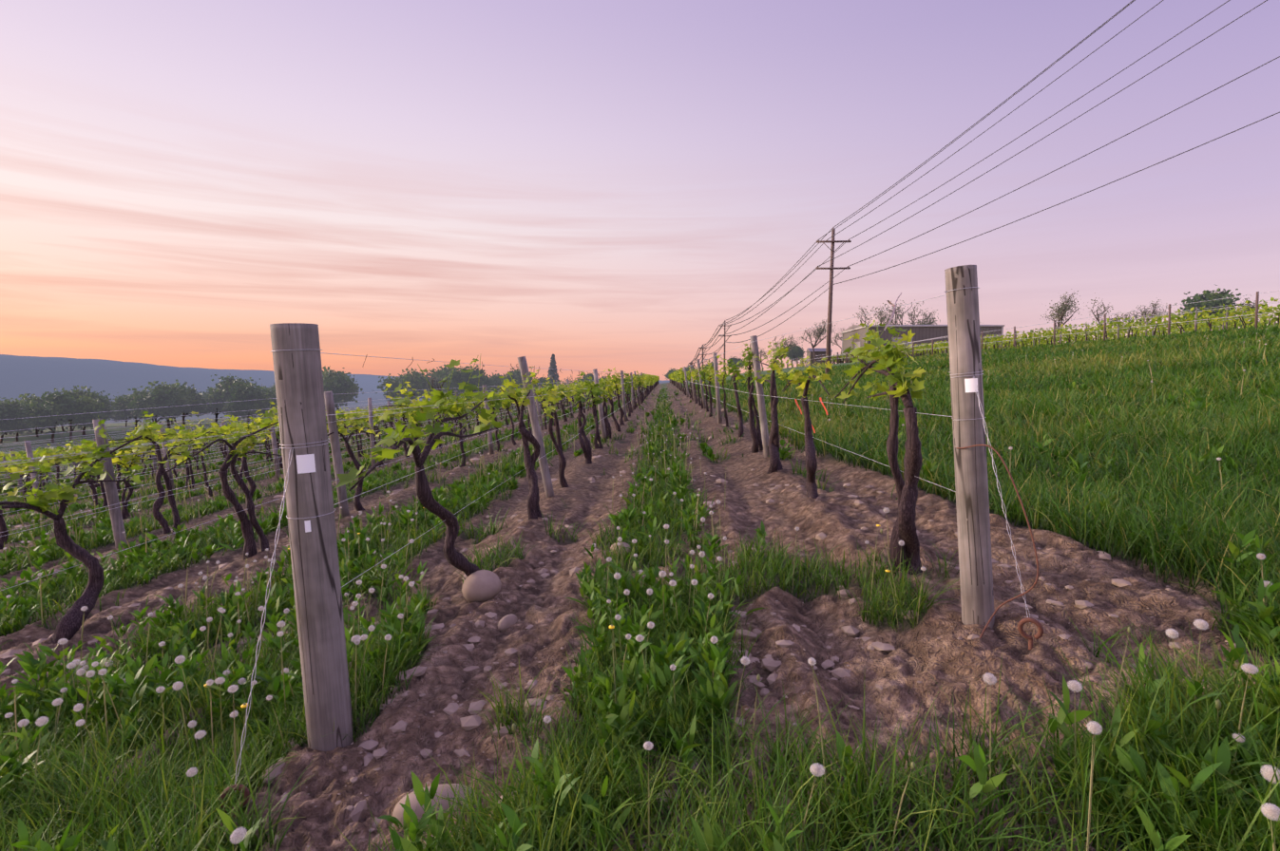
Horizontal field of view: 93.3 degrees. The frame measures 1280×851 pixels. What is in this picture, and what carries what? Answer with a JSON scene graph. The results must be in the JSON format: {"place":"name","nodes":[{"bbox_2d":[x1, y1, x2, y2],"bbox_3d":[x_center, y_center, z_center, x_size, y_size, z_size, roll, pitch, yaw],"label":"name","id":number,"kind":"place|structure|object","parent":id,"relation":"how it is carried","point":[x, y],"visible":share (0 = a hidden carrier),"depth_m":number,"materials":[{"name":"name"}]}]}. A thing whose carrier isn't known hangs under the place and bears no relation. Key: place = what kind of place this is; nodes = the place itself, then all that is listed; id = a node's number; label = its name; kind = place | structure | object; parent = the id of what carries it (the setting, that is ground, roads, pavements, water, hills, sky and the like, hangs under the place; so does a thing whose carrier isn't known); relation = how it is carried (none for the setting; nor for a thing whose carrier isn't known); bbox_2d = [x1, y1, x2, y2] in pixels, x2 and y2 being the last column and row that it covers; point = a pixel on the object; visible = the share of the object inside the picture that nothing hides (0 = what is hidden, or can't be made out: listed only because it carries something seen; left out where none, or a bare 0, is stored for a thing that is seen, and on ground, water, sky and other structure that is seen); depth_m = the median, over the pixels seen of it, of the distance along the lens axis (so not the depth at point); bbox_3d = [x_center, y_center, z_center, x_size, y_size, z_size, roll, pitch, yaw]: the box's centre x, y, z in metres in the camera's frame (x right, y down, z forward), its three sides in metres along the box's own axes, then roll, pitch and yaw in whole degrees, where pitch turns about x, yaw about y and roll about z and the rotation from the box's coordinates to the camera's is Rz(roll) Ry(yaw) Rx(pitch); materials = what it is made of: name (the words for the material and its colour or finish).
{"place":"outdoors","nodes":[
{"label":"outdoors","id":0,"kind":"place"},
{"bbox_2d":[0,339,1279,850],"bbox_3d":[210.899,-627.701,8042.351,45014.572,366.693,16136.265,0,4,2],"label":"soil","id":1,"kind":"structure","parent":0,"point":[950,660],"depth_m":3.27,"materials":[{"name":"soil"}]},
{"bbox_2d":[0,397,30,443],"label":"tree","id":2,"kind":"object","parent":1,"relation":"on","point":[10,427],"visible":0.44,"depth_m":126.61,"materials":[{"name":"green plant"}]},
{"bbox_2d":[0,396,32,430],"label":"tree","id":3,"kind":"object","parent":1,"relation":"on","point":[4,413],"visible":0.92,"depth_m":124.76,"materials":[{"name":"green plant"}]},
{"bbox_2d":[0,393,51,437],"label":"tree","id":4,"kind":"object","parent":1,"relation":"on","point":[34,398],"visible":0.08,"depth_m":137.34,"materials":[{"name":"green plant"}]},
{"bbox_2d":[14,403,40,441],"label":"tree","id":5,"kind":"object","parent":1,"relation":"on","point":[27,429],"visible":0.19,"depth_m":129.94,"materials":[{"name":"green plant"}]},
{"bbox_2d":[15,394,99,442],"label":"tree","id":6,"kind":"object","parent":1,"relation":"on","point":[38,413],"visible":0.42,"depth_m":121.49,"materials":[{"name":"green plant"}]},
{"bbox_2d":[38,387,110,441],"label":"tree","id":7,"kind":"object","parent":1,"relation":"on","point":[63,405],"visible":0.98,"depth_m":122.76,"materials":[{"name":"green plant"}]},
{"bbox_2d":[43,385,119,424],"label":"tree","id":8,"kind":"object","parent":1,"relation":"on","point":[102,400],"visible":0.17,"depth_m":142.31,"materials":[{"name":"green plant"}]},
{"bbox_2d":[63,389,116,435],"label":"tree","id":9,"kind":"object","parent":1,"relation":"on","point":[84,428],"visible":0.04,"depth_m":142.66,"materials":[{"name":"green plant"}]},
{"bbox_2d":[110,413,139,426],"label":"tree","id":10,"kind":"object","parent":1,"relation":"on","point":[116,418],"visible":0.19,"depth_m":181.48,"materials":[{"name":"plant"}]},
{"bbox_2d":[111,391,158,429],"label":"tree","id":11,"kind":"object","parent":1,"relation":"on","point":[121,403],"visible":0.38,"depth_m":157.16,"materials":[{"name":"green plant"}]},
{"bbox_2d":[125,390,186,430],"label":"tree","id":12,"kind":"object","parent":1,"relation":"on","point":[139,402],"visible":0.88,"depth_m":153.46,"materials":[{"name":"green plant"}]},
{"bbox_2d":[123,381,202,428],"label":"tree","id":13,"kind":"object","parent":1,"relation":"on","point":[165,390],"visible":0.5,"depth_m":157.18,"materials":[{"name":"green plant"}]},
{"bbox_2d":[169,379,212,428],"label":"tree","id":14,"kind":"object","parent":1,"relation":"on","point":[200,408],"visible":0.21,"depth_m":166.28,"materials":[{"name":"green plant"}]},
{"bbox_2d":[198,386,222,413],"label":"tree","id":15,"kind":"object","parent":1,"relation":"on","point":[209,393],"visible":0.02,"depth_m":217.17,"materials":[{"name":"green plant"}]},
{"bbox_2d":[192,374,262,423],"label":"tree","id":16,"kind":"object","parent":1,"relation":"on","point":[224,385],"visible":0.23,"depth_m":180.28,"materials":[{"name":"green plant"}]},
{"bbox_2d":[208,392,254,422],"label":"tree","id":17,"kind":"object","parent":1,"relation":"on","point":[220,407],"visible":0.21,"depth_m":180.06,"materials":[{"name":"green plant"}]},
{"bbox_2d":[219,379,275,423],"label":"tree","id":18,"kind":"object","parent":1,"relation":"on","point":[244,393],"visible":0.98,"depth_m":157.32,"materials":[{"name":"green plant"}]},
{"bbox_2d":[246,382,278,419],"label":"tree","id":19,"kind":"object","parent":1,"relation":"on","point":[270,395],"visible":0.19,"depth_m":166.31,"materials":[{"name":"green plant"}]},
{"bbox_2d":[269,323,353,751],"bbox_3d":[-1.288,0.553,2.405,0.242,1.891,0.168,-4,6,-40],"label":"end post","id":20,"kind":"object","parent":1,"relation":"on","point":[299,391],"visible":0.92,"depth_m":2.33,"materials":[{"name":"grey wood"}]},
{"bbox_2d":[296,378,977,533],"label":"white tags","id":21,"kind":"object","parent":20,"relation":"attached to","point":[305,464],"visible":0.98,"depth_m":2.29,"materials":[{"name":"white plastic"}]},
{"bbox_2d":[323,379,339,410],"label":"tree","id":22,"kind":"object","parent":1,"relation":"on","point":[327,390],"visible":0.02,"depth_m":181.41,"materials":[{"name":"green plant"}]},
{"bbox_2d":[324,378,357,410],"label":"tree","id":23,"kind":"object","parent":1,"relation":"on","point":[342,404],"depth_m":211.55,"materials":[{"name":"green plant"}]},
{"bbox_2d":[322,365,362,409],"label":"tree","id":24,"kind":"object","parent":1,"relation":"on","point":[336,384],"visible":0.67,"depth_m":183.51,"materials":[{"name":"green plant"}]},
{"bbox_2d":[322,370,362,411],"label":"tree","id":25,"kind":"object","parent":1,"relation":"on","point":[353,390],"depth_m":222.06,"materials":[{"name":"green plant"}]},
{"bbox_2d":[0,335,769,548],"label":"vineyard posts","id":26,"kind":"object","parent":1,"relation":"on","point":[115,513],"visible":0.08,"depth_m":8.49,"materials":[{"name":"grey wood"}]},
{"bbox_2d":[0,286,1031,793],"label":"trellis wires","id":27,"kind":"object","parent":26,"relation":"attached to","point":[359,450],"visible":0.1,"depth_m":6.22,"materials":[{"name":"grey metal"}]},
{"bbox_2d":[362,302,912,377],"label":"dry tendrils","id":28,"kind":"object","parent":27,"relation":"attached to","point":[630,374],"visible":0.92,"depth_m":6.99,"materials":[{"name":"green plant"}]},
{"bbox_2d":[794,397,828,433],"bbox_3d":[1.610,-0.092,5.609,0.144,0.361,1.000,0,4,2],"label":"flagging tape","id":29,"kind":"object","parent":27,"relation":"hanging from","point":[820,399],"visible":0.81,"depth_m":5.83,"materials":[{"name":"orange"}]},
{"bbox_2d":[883,292,901,330],"bbox_3d":[1.425,-0.649,3.442,0.105,0.209,0.078,-1,5,-17],"label":"twig","id":30,"kind":"object","parent":27,"relation":"attached to","point":[890,303],"visible":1,"depth_m":3.45,"materials":[{"name":"grey"}]},
{"bbox_2d":[382,371,420,405],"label":"tree","id":31,"kind":"object","parent":1,"relation":"on","point":[396,377],"visible":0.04,"depth_m":246.54,"materials":[{"name":"green plant"}]},
{"bbox_2d":[373,368,444,404],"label":"tree","id":32,"kind":"object","parent":1,"relation":"on","point":[416,380],"visible":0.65,"depth_m":208.76,"materials":[{"name":"green plant"}]},
{"bbox_2d":[425,366,457,394],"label":"tree","id":33,"kind":"object","parent":1,"relation":"on","point":[439,384],"visible":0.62,"depth_m":204.59,"materials":[{"name":"green plant"}]},
{"bbox_2d":[425,363,458,395],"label":"tree","id":34,"kind":"object","parent":1,"relation":"on","point":[438,372],"visible":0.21,"depth_m":225.70,"materials":[{"name":"green plant"}]},
{"bbox_2d":[0,319,925,644],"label":"vines","id":35,"kind":"object","parent":1,"relation":"on","point":[70,623],"depth_m":6.11,"materials":[{"name":"green plant"}]},
{"bbox_2d":[0,320,924,513],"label":"vine shoots","id":36,"kind":"object","parent":35,"relation":"attached to","point":[880,350],"visible":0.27,"depth_m":5.00,"materials":[{"name":"green plant"}]},
{"bbox_2d":[441,364,497,398],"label":"tree","id":37,"kind":"object","parent":1,"relation":"on","point":[461,377],"visible":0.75,"depth_m":197.52,"materials":[{"name":"green plant"}]},
{"bbox_2d":[453,365,490,398],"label":"tree","id":38,"kind":"object","parent":1,"relation":"on","point":[460,392],"visible":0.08,"depth_m":224.28,"materials":[{"name":"green plant"}]},
{"bbox_2d":[486,370,504,394],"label":"tree","id":39,"kind":"object","parent":1,"relation":"on","point":[496,382],"visible":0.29,"depth_m":226.89,"materials":[{"name":"green plant"}]},
{"bbox_2d":[494,368,536,390],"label":"tree","id":40,"kind":"object","parent":1,"relation":"on","point":[516,375],"visible":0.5,"depth_m":218.64,"materials":[{"name":"green plant"}]},
{"bbox_2d":[530,377,551,388],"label":"tree","id":41,"kind":"object","parent":1,"relation":"on","point":[542,380],"visible":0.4,"depth_m":218.37,"materials":[{"name":"green plant"}]},
{"bbox_2d":[392,501,715,831],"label":"cobbles","id":42,"kind":"object","parent":1,"relation":"on","point":[482,585],"visible":0.6,"depth_m":3.68,"materials":[{"name":"stone"}]},
{"bbox_2d":[547,353,560,386],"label":"tree","id":43,"kind":"object","parent":1,"relation":"on","point":[553,375],"visible":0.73,"depth_m":225.36,"materials":[{"name":"green plant"}]},
{"bbox_2d":[571,372,594,385],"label":"tree","id":44,"kind":"object","parent":1,"relation":"on","point":[584,376],"visible":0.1,"depth_m":238.27,"materials":[{"name":"green plant"}]},
{"bbox_2d":[0,408,1246,850],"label":"stones","id":45,"kind":"object","parent":1,"relation":"on","point":[473,722],"visible":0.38,"depth_m":2.84,"materials":[{"name":"grey stone"}]},
{"bbox_2d":[218,444,1043,819],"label":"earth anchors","id":46,"kind":"object","parent":1,"relation":"on","point":[1021,631],"visible":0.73,"depth_m":2.47,"materials":[{"name":"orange metal"}]},
{"bbox_2d":[0,387,1279,850],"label":"grass strips","id":47,"kind":"object","parent":1,"relation":"on","point":[162,802],"depth_m":2.06,"materials":[{"name":"green plant"}]},
{"bbox_2d":[0,332,1279,850],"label":"broadleaf weeds","id":48,"kind":"object","parent":1,"relation":"on","point":[133,684],"visible":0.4,"depth_m":2.92,"materials":[{"name":"green plant"}]},
{"bbox_2d":[2,320,1279,844],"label":"dandelion clocks","id":49,"kind":"object","parent":1,"relation":"on","point":[816,769],"visible":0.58,"depth_m":2.55,"materials":[{"name":"white plant"}]},
{"bbox_2d":[662,368,677,381],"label":"tree","id":50,"kind":"object","parent":1,"relation":"on","point":[668,372],"visible":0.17,"depth_m":229.25,"materials":[{"name":"green plant"}]},
{"bbox_2d":[682,364,697,371],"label":"tree","id":51,"kind":"object","parent":1,"relation":"on","point":[688,368],"visible":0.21,"depth_m":211.69,"materials":[{"name":"green plant"}]},
{"bbox_2d":[726,356,744,366],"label":"tree","id":52,"kind":"object","parent":1,"relation":"on","point":[735,360],"visible":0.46,"depth_m":185.97,"materials":[{"name":"green plant"}]},
{"bbox_2d":[759,348,769,371],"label":"tree","id":53,"kind":"object","parent":1,"relation":"on","point":[761,352],"visible":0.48,"depth_m":165.35,"materials":[{"name":"grey plant"}]},
{"bbox_2d":[689,229,851,374],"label":"utility poles","id":54,"kind":"object","parent":1,"relation":"on","point":[830,313],"visible":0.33,"depth_m":43.76,"materials":[{"name":"brown wood"}]},
{"bbox_2d":[767,334,801,368],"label":"tree","id":55,"kind":"object","parent":1,"relation":"on","point":[785,342],"visible":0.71,"depth_m":145.42,"materials":[{"name":"plant"}]},
{"bbox_2d":[783,343,804,362],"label":"tree","id":56,"kind":"object","parent":1,"relation":"on","point":[795,353],"visible":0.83,"depth_m":152.29,"materials":[{"name":"green plant"}]},
{"bbox_2d":[799,319,838,365],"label":"tree","id":57,"kind":"object","parent":1,"relation":"on","point":[821,331],"visible":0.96,"depth_m":113.02,"materials":[{"name":"grey plant"}]},
{"bbox_2d":[830,324,853,362],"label":"tree","id":58,"kind":"object","parent":1,"relation":"on","point":[836,336],"visible":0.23,"depth_m":121.19,"materials":[{"name":"grey plant"}]},
{"bbox_2d":[852,303,897,324],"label":"tree","id":59,"kind":"object","parent":1,"relation":"on","point":[880,315],"visible":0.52,"depth_m":127.42,"materials":[{"name":"grey plant"}]},
{"bbox_2d":[806,326,1001,365],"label":"building walls","id":60,"kind":"structure","parent":1,"relation":"on","point":[925,334],"depth_m":105.31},
{"bbox_2d":[805,324,936,352],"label":"building roof","id":61,"kind":"structure","parent":60,"relation":"on","point":[849,329],"depth_m":112.29,"materials":[{"name":"grey metal"}]},
{"bbox_2d":[840,324,1004,361],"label":"building trim","id":62,"kind":"structure","parent":60,"relation":"attached to","point":[1002,326],"depth_m":104.92,"materials":[{"name":"white"}]},
{"bbox_2d":[880,300,928,324],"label":"tree","id":63,"kind":"object","parent":1,"relation":"on","point":[901,317],"visible":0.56,"depth_m":126.62,"materials":[{"name":"grey plant"}]},
{"bbox_2d":[909,307,940,324],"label":"tree","id":64,"kind":"object","parent":1,"relation":"on","point":[926,322],"visible":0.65,"depth_m":124.27,"materials":[{"name":"grey plant"}]},
{"bbox_2d":[944,265,994,629],"bbox_3d":[1.488,0.209,2.718,0.131,1.819,0.132,-4,3,3],"label":"end post","id":65,"kind":"object","parent":1,"relation":"on","point":[974,540],"visible":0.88,"depth_m":2.67,"materials":[{"name":"grey wood"}]},
{"bbox_2d":[682,322,1279,626],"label":"bank grass","id":66,"kind":"structure","parent":1,"relation":"on","point":[1249,502],"depth_m":6.79,"materials":[{"name":"green plant"}]},
{"bbox_2d":[980,326,1003,343],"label":"tree","id":67,"kind":"object","parent":1,"relation":"on","point":[989,334],"visible":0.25,"depth_m":102.05,"materials":[{"name":"green plant"}]},
{"bbox_2d":[786,291,1259,367],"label":"vineyard posts","id":68,"kind":"object","parent":1,"relation":"on","point":[1255,317],"visible":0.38,"depth_m":42.93,"materials":[{"name":"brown wood"}]},
{"bbox_2d":[799,297,1279,366],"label":"bank block","id":69,"kind":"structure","parent":1,"relation":"on","point":[1216,323],"depth_m":49.61,"materials":[{"name":"green plant"}]},
{"bbox_2d":[805,306,1276,365],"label":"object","id":70,"kind":"object","parent":1,"relation":"on","point":[1195,323],"visible":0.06,"depth_m":51.72,"materials":[{"name":"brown wood"}]},
{"bbox_2d":[787,290,1279,364],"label":"bank block wires","id":71,"kind":"object","parent":70,"relation":"attached to","point":[1106,323],"visible":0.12,"depth_m":41.85,"materials":[{"name":"grey metal"}]},
{"bbox_2d":[1040,288,1084,343],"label":"tree","id":72,"kind":"object","parent":1,"relation":"on","point":[1062,310],"visible":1,"depth_m":81.57,"materials":[{"name":"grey plant"}]},
{"bbox_2d":[1087,292,1129,330],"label":"tree","id":73,"kind":"object","parent":1,"relation":"on","point":[1098,315],"visible":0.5,"depth_m":74.93,"materials":[{"name":"grey plant"}]},
{"bbox_2d":[1118,297,1173,332],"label":"tree","id":74,"kind":"object","parent":1,"relation":"on","point":[1144,313],"visible":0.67,"depth_m":76.62,"materials":[{"name":"grey plant"}]},
{"bbox_2d":[1174,285,1250,330],"bbox_3d":[60.223,-11.466,64.387,7.007,7.081,6.889,-2,5,-27],"label":"tree","id":75,"kind":"object","parent":1,"relation":"on","point":[1212,297],"visible":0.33,"depth_m":63.16,"materials":[{"name":"green plant"}]},
{"bbox_2d":[1235,294,1263,324],"bbox_3d":[65.556,-10.882,64.213,4.181,5.909,4.658,-2,5,-21],"label":"tree","id":76,"kind":"object","parent":1,"relation":"on","point":[1251,305],"visible":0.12,"depth_m":63.91,"materials":[{"name":"plant"}]},
{"bbox_2d":[0,0,1279,384],"label":"sky","id":77,"kind":"structure","parent":0,"point":[601,185],"materials":[{"name":"purple"}]},
{"bbox_2d":[855,338,928,356],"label":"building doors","id":78,"kind":"structure","parent":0,"point":[858,344],"depth_m":105.37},
{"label":"pole insulators","id":79,"kind":"object","parent":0,"visible":0},
{"bbox_2d":[687,0,1279,367],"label":"power lines","id":80,"kind":"object","parent":79,"relation":"on","point":[1126,6],"visible":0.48,"depth_m":22.69,"materials":[{"name":"grey metal"}]}
]}

